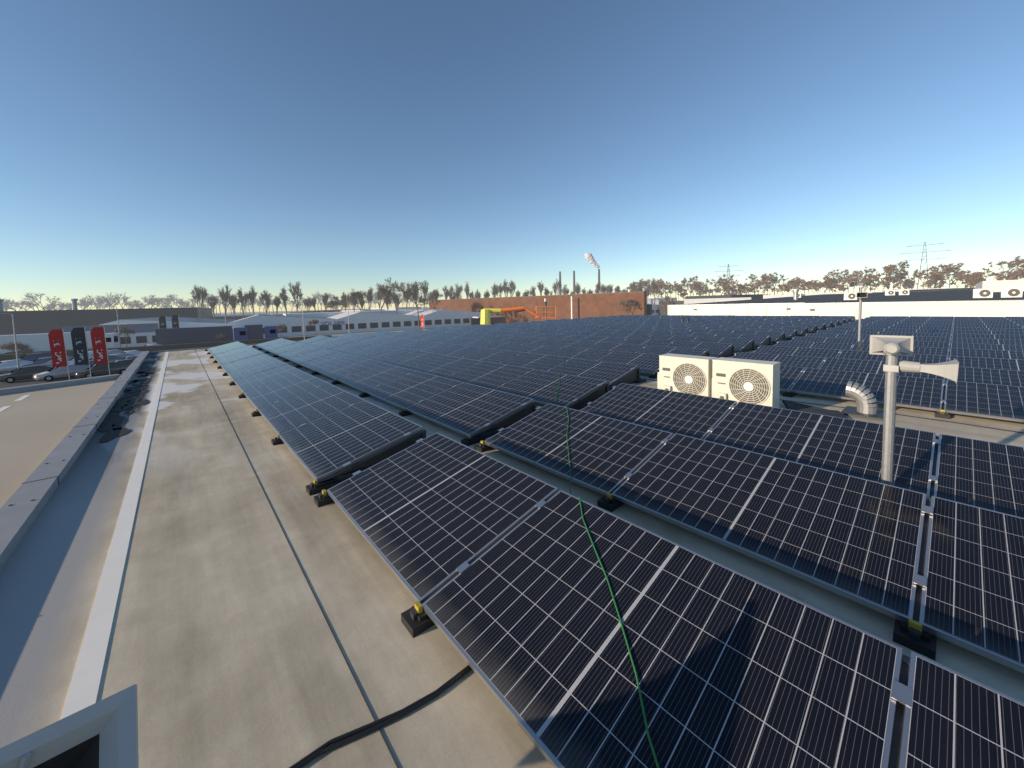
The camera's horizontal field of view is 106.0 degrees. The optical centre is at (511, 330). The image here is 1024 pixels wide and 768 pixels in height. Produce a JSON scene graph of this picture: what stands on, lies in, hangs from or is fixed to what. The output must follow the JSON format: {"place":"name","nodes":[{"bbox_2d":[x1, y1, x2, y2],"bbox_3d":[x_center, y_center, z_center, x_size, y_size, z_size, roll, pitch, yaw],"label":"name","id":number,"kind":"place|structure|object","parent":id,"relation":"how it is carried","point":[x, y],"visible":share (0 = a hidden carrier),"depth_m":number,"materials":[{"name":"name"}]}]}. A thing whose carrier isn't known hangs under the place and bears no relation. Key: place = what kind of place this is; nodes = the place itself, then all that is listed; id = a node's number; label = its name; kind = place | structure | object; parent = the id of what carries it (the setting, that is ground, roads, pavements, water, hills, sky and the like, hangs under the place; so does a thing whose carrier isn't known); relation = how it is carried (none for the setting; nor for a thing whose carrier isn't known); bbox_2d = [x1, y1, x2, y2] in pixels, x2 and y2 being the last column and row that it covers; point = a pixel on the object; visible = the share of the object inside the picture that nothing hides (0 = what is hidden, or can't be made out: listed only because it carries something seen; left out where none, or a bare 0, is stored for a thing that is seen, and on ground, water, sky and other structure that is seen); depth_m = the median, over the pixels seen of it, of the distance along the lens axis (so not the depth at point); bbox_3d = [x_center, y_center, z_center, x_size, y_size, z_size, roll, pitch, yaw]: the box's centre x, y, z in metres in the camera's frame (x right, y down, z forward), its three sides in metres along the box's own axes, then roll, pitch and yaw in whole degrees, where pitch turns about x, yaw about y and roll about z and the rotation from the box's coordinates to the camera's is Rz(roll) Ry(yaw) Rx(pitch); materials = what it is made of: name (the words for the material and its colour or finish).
{"place":"outdoors","nodes":[
{"label":"outdoors","id":0,"kind":"place"},
{"bbox_2d":[0,327,452,388],"bbox_3d":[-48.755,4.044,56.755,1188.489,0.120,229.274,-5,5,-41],"label":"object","id":1,"kind":"structure","parent":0,"point":[19,383],"depth_m":40.41,"materials":[{"name":"concrete"}]},
{"bbox_2d":[0,359,34,372],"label":"car","id":2,"kind":"object","parent":1,"relation":"on","point":[8,365],"visible":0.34,"depth_m":46.44,"materials":[{"name":"white metal"}]},
{"bbox_2d":[0,365,52,382],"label":"car","id":3,"kind":"object","parent":1,"relation":"on","point":[24,373],"visible":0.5,"depth_m":40.10,"materials":[{"name":"grey metal"}]},
{"bbox_2d":[14,353,51,361],"bbox_3d":[-67.586,4.006,54.556,1.850,1.478,4.300,1,5,31],"label":"car","id":4,"kind":"object","parent":1,"relation":"on","point":[32,357],"visible":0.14,"depth_m":54.08,"materials":[{"name":"blue metal"}]},
{"bbox_2d":[21,357,51,366],"bbox_3d":[-59.153,4.162,49.027,1.850,1.478,4.300,1,5,30],"label":"car","id":5,"kind":"object","parent":1,"relation":"on","point":[41,360],"visible":0.12,"depth_m":48.21,"materials":[{"name":"grey metal"}]},
{"bbox_2d":[36,356,72,366],"bbox_3d":[-58.307,4.097,49.662,1.850,1.478,4.300,1,5,35],"label":"car","id":6,"kind":"object","parent":1,"relation":"on","point":[49,363],"visible":0.1,"depth_m":48.48,"materials":[{"name":"silver metal"}]},
{"bbox_2d":[48,329,69,379],"bbox_3d":[-45.109,2.558,38.543,1.349,5.371,0.500,-5,5,-41],"label":"banner flag","id":7,"kind":"object","parent":1,"relation":"on","point":[57,347],"visible":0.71,"depth_m":38.44,"materials":[{"name":"red fabric"}]},
{"bbox_2d":[0,331,118,353],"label":"warehouse building","id":8,"kind":"structure","parent":1,"relation":"on","point":[39,342],"depth_m":61.84,"materials":[{"name":"grey metal"}]},
{"bbox_2d":[33,364,88,380],"bbox_3d":[-47.678,4.396,41.190,1.850,1.478,4.300,1,5,32],"label":"car","id":9,"kind":"object","parent":1,"relation":"on","point":[51,374],"visible":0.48,"depth_m":40.34,"materials":[{"name":"silver metal"}]},
{"bbox_2d":[68,355,93,363],"bbox_3d":[-56.394,3.986,50.550,1.850,1.478,4.300,1,5,32],"label":"car","id":10,"kind":"object","parent":1,"relation":"on","point":[71,361],"visible":0.1,"depth_m":49.44,"materials":[{"name":"white metal"}]},
{"bbox_2d":[71,327,91,376],"bbox_3d":[-43.880,2.417,39.404,1.350,5.473,0.500,-5,5,-41],"label":"banner flag","id":11,"kind":"object","parent":1,"relation":"on","point":[79,345],"visible":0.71,"depth_m":39.31,"materials":[{"name":"black fabric"}]},
{"bbox_2d":[90,327,109,374],"bbox_3d":[-42.239,2.360,39.717,1.350,5.458,0.500,-5,5,-41],"label":"banner flag","id":12,"kind":"object","parent":1,"relation":"on","point":[99,345],"visible":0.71,"depth_m":39.61,"materials":[{"name":"red fabric"}]},
{"bbox_2d":[73,361,129,377],"bbox_3d":[-44.622,4.248,42.197,1.850,1.478,4.300,1,5,32],"label":"car","id":13,"kind":"object","parent":1,"relation":"on","point":[103,369],"visible":0.8,"depth_m":41.57,"materials":[{"name":"grey metal"}]},
{"bbox_2d":[89,355,122,361],"bbox_3d":[-52.211,3.977,49.082,1.850,1.478,4.300,1,4,29],"label":"car","id":14,"kind":"object","parent":1,"relation":"on","point":[112,358],"visible":0.13,"depth_m":49.41,"materials":[{"name":"grey metal"}]},
{"bbox_2d":[107,349,123,354],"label":"car","id":15,"kind":"object","parent":1,"relation":"on","point":[116,351],"visible":0.09,"depth_m":56.69,"materials":[{"name":"silver metal"}]},
{"bbox_2d":[110,353,133,357],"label":"car","id":16,"kind":"object","parent":1,"relation":"on","point":[123,355],"visible":0.16,"depth_m":51.11,"materials":[{"name":"silver metal"}]},
{"bbox_2d":[110,359,134,374],"bbox_3d":[-44.602,4.100,44.359,1.850,1.478,4.300,1,5,32],"label":"car","id":17,"kind":"object","parent":1,"relation":"on","point":[127,361],"visible":0.14,"depth_m":44.05,"materials":[{"name":"grey metal"}]},
{"bbox_2d":[122,355,138,359],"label":"car","id":18,"kind":"object","parent":1,"relation":"on","point":[132,357],"visible":0.05,"depth_m":47.81,"materials":[{"name":"grey metal"}]},
{"bbox_2d":[122,350,141,354],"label":"car","id":19,"kind":"object","parent":1,"relation":"on","point":[134,352],"visible":0.1,"depth_m":54.89,"materials":[{"name":"white metal"}]},
{"bbox_2d":[0,319,318,356],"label":"street trees","id":20,"kind":"object","parent":1,"relation":"on","point":[29,350],"visible":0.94,"depth_m":69.22,"materials":[{"name":"green plant"}]},
{"bbox_2d":[159,316,166,328],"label":"black flag","id":21,"kind":"object","parent":1,"relation":"on","point":[162,323],"visible":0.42,"depth_m":72.53,"materials":[{"name":"black fabric"}]},
{"bbox_2d":[0,300,349,367],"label":"lamp posts","id":22,"kind":"object","parent":1,"relation":"on","point":[17,358],"visible":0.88,"depth_m":66.54,"materials":[{"name":"silver metal"}]},
{"bbox_2d":[172,315,179,327],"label":"black flag","id":23,"kind":"object","parent":1,"relation":"on","point":[175,321],"visible":0.45,"depth_m":73.96,"materials":[{"name":"black fabric"}]},
{"bbox_2d":[155,326,247,344],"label":"industrial building","id":24,"kind":"structure","parent":1,"relation":"on","point":[166,336],"depth_m":71.66,"materials":[{"name":"grey metal"}]},
{"bbox_2d":[244,324,277,339],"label":"truck","id":25,"kind":"object","parent":1,"relation":"on","point":[255,331],"visible":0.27,"depth_m":77.54,"materials":[{"name":"metal"}]},
{"bbox_2d":[420,314,423,327],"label":"red flag","id":26,"kind":"object","parent":1,"relation":"on","point":[422,320],"visible":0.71,"depth_m":92.78,"materials":[{"name":"red fabric"}]},
{"bbox_2d":[0,319,1023,767],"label":"roof","id":27,"kind":"structure","parent":1,"relation":"on","point":[224,651],"depth_m":2.19,"materials":[{"name":"concrete"}]},
{"bbox_2d":[0,684,138,767],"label":"skylight","id":28,"kind":"object","parent":27,"relation":"on","point":[103,733],"visible":1,"depth_m":0.74},
{"bbox_2d":[0,340,398,767],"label":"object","id":29,"kind":"object","parent":27,"relation":"on","point":[21,508],"visible":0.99,"depth_m":3.30,"materials":[{"name":"metal"}]},
{"bbox_2d":[289,665,469,767],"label":"cable","id":30,"kind":"object","parent":27,"relation":"on","point":[347,734],"visible":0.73,"depth_m":1.54,"materials":[{"name":"black plastic"}]},
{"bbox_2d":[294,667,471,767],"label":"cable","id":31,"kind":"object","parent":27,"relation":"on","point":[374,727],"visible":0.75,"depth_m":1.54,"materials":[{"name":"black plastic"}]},
{"bbox_2d":[205,317,1018,767],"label":"solar panel mounts","id":32,"kind":"object","parent":27,"relation":"on","point":[911,635],"visible":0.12,"depth_m":3.56,"materials":[{"name":"black plastic"}]},
{"bbox_2d":[207,315,1023,767],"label":"solar array","id":33,"kind":"object","parent":32,"relation":"on","point":[493,565],"visible":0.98,"depth_m":2.52,"materials":[{"name":"blue glass"}]},
{"bbox_2d":[556,357,659,767],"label":"green cord","id":34,"kind":"object","parent":33,"relation":"on","point":[645,720],"visible":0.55,"depth_m":1.72,"materials":[{"name":"green plastic"}]},
{"bbox_2d":[657,353,716,396],"bbox_3d":[2.784,0.801,6.211,0.399,0.772,0.834,-5,5,-41],"label":"air conditioning unit","id":35,"kind":"object","parent":27,"relation":"on","point":[689,374],"visible":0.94,"depth_m":6.07,"materials":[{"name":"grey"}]},
{"bbox_2d":[710,357,780,407],"bbox_3d":[3.359,0.826,5.625,0.399,0.772,0.834,-5,5,-41],"label":"air conditioning unit","id":36,"kind":"object","parent":27,"relation":"on","point":[748,381],"visible":0.97,"depth_m":5.47,"materials":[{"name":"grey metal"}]},
{"bbox_2d":[782,400,847,418],"bbox_3d":[4.310,1.163,5.463,0.669,0.072,1.058,1,4,27],"label":"skylight","id":37,"kind":"object","parent":27,"relation":"on","point":[791,405],"visible":0.53,"depth_m":5.53,"materials":[{"name":"black"}]},
{"bbox_2d":[643,378,1023,432],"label":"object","id":38,"kind":"object","parent":27,"relation":"on","point":[906,415],"visible":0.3,"depth_m":5.11,"materials":[{"name":"black plastic"}]},
{"bbox_2d":[849,282,867,340],"bbox_3d":[10.399,-0.426,11.600,0.451,2.089,0.448,-5,5,-41],"label":"weather station mast","id":39,"kind":"object","parent":27,"relation":"on","point":[860,294],"visible":0.97,"depth_m":11.55,"materials":[{"name":"grey metal"}]},
{"bbox_2d":[841,381,883,420],"bbox_3d":[4.998,0.960,5.421,0.500,0.447,0.500,-5,5,-41],"label":"duct elbow","id":40,"kind":"object","parent":27,"relation":"on","point":[867,404],"visible":0.97,"depth_m":5.39,"materials":[{"name":"silver metal"}]},
{"bbox_2d":[869,335,958,485],"bbox_3d":[3.042,0.724,2.988,0.350,1.350,0.519,-5,5,-41],"label":"horn loudspeaker pole","id":41,"kind":"object","parent":27,"relation":"on","point":[891,348],"visible":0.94,"depth_m":3.02,"materials":[{"name":"grey metal"}]},
{"bbox_2d":[480,299,555,324],"bbox_3d":[0.111,-0.035,45.272,9.971,7.217,2.300,-2,4,-4],"label":"boom lift","id":42,"kind":"object","parent":1,"relation":"on","point":[485,318],"visible":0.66,"depth_m":44.74,"materials":[{"name":"yellow metal"}]},
{"bbox_2d":[571,296,572,318],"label":"white post","id":43,"kind":"object","parent":1,"relation":"on","point":[571,307],"visible":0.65,"depth_m":108.32,"materials":[{"name":"white plastic"}]},
{"bbox_2d":[647,304,651,314],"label":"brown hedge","id":44,"kind":"object","parent":1,"relation":"on","point":[649,309],"visible":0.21,"depth_m":109.59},
{"bbox_2d":[214,300,682,336],"bbox_3d":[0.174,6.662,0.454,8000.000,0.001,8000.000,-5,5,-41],"label":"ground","id":45,"kind":"structure","parent":0,"point":[283,312],"depth_m":1229.57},
{"bbox_2d":[0,374,120,507],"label":"road","id":46,"kind":"structure","parent":45,"relation":"on","point":[38,422],"depth_m":6.41,"materials":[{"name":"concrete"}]},
{"bbox_2d":[0,299,212,334],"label":"dark building","id":47,"kind":"structure","parent":45,"relation":"on","point":[37,322],"depth_m":132.24,"materials":[{"name":"grey metal"}]},
{"bbox_2d":[0,335,331,360],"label":"hedge","id":48,"kind":"object","parent":45,"relation":"on","point":[4,357],"visible":0.4,"depth_m":66.11,"materials":[{"name":"plant"}]},
{"bbox_2d":[0,291,440,314],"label":"tree belt","id":49,"kind":"object","parent":45,"relation":"on","point":[169,299],"visible":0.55,"depth_m":230.18,"materials":[{"name":"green plant"}]},
{"bbox_2d":[283,310,414,317],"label":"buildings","id":50,"kind":"structure","parent":45,"relation":"on","point":[327,314],"depth_m":124.99,"materials":[{"name":"grey metal"}]},
{"bbox_2d":[61,303,658,346],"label":"warehouse buildings","id":51,"kind":"structure","parent":45,"relation":"on","point":[144,334],"depth_m":103.21,"materials":[{"name":"white metal"}]},
{"bbox_2d":[190,278,658,319],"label":"trees","id":52,"kind":"object","parent":45,"relation":"on","point":[231,300],"visible":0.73,"depth_m":173.62,"materials":[{"name":"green plant"}]},
{"bbox_2d":[214,277,674,340],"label":"trees","id":53,"kind":"object","parent":45,"relation":"on","point":[389,293],"visible":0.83,"depth_m":113.71,"materials":[{"name":"green plant"}]},
{"bbox_2d":[429,291,646,324],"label":"brown building","id":54,"kind":"structure","parent":45,"relation":"on","point":[595,305],"depth_m":114.10,"materials":[{"name":"brown brick"}]},
{"bbox_2d":[559,269,621,294],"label":"chimneys","id":55,"kind":"object","parent":45,"relation":"on","point":[574,291],"visible":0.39,"depth_m":410.73,"materials":[{"name":"grey"}]},
{"bbox_2d":[211,287,974,319],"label":"roofs","id":56,"kind":"structure","parent":45,"relation":"on","point":[701,299],"depth_m":172.40,"materials":[{"name":"white metal"}]},
{"bbox_2d":[716,264,742,292],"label":"pylon","id":57,"kind":"object","parent":45,"relation":"on","point":[729,273],"visible":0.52,"depth_m":485.24,"materials":[{"name":"grey metal"}]},
{"bbox_2d":[622,254,1023,300],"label":"forest trees","id":58,"kind":"object","parent":45,"relation":"on","point":[968,278],"visible":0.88,"depth_m":230.41,"materials":[{"name":"brown plant"}]},
{"bbox_2d":[898,241,948,288],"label":"pylon","id":59,"kind":"object","parent":45,"relation":"on","point":[921,259],"visible":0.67,"depth_m":352.74,"materials":[{"name":"grey metal"}]},
{"bbox_2d":[0,0,1023,312],"label":"sky","id":60,"kind":"structure","parent":0,"point":[160,148],"materials":[{"name":"blue"}]},
{"bbox_2d":[584,253,599,267],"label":"smoke","id":61,"kind":"object","parent":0,"point":[589,257],"visible":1,"depth_m":403.88,"materials":[{"name":"white"}]},
{"bbox_2d":[668,279,1023,318],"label":"white building","id":62,"kind":"structure","parent":0,"point":[961,303],"depth_m":29.45,"materials":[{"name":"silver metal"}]},
{"bbox_2d":[792,287,1022,299],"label":"roof equipment","id":63,"kind":"object","parent":62,"relation":"on","point":[1005,292],"visible":0.99,"depth_m":28.71,"materials":[{"name":"white metal"}]}
]}

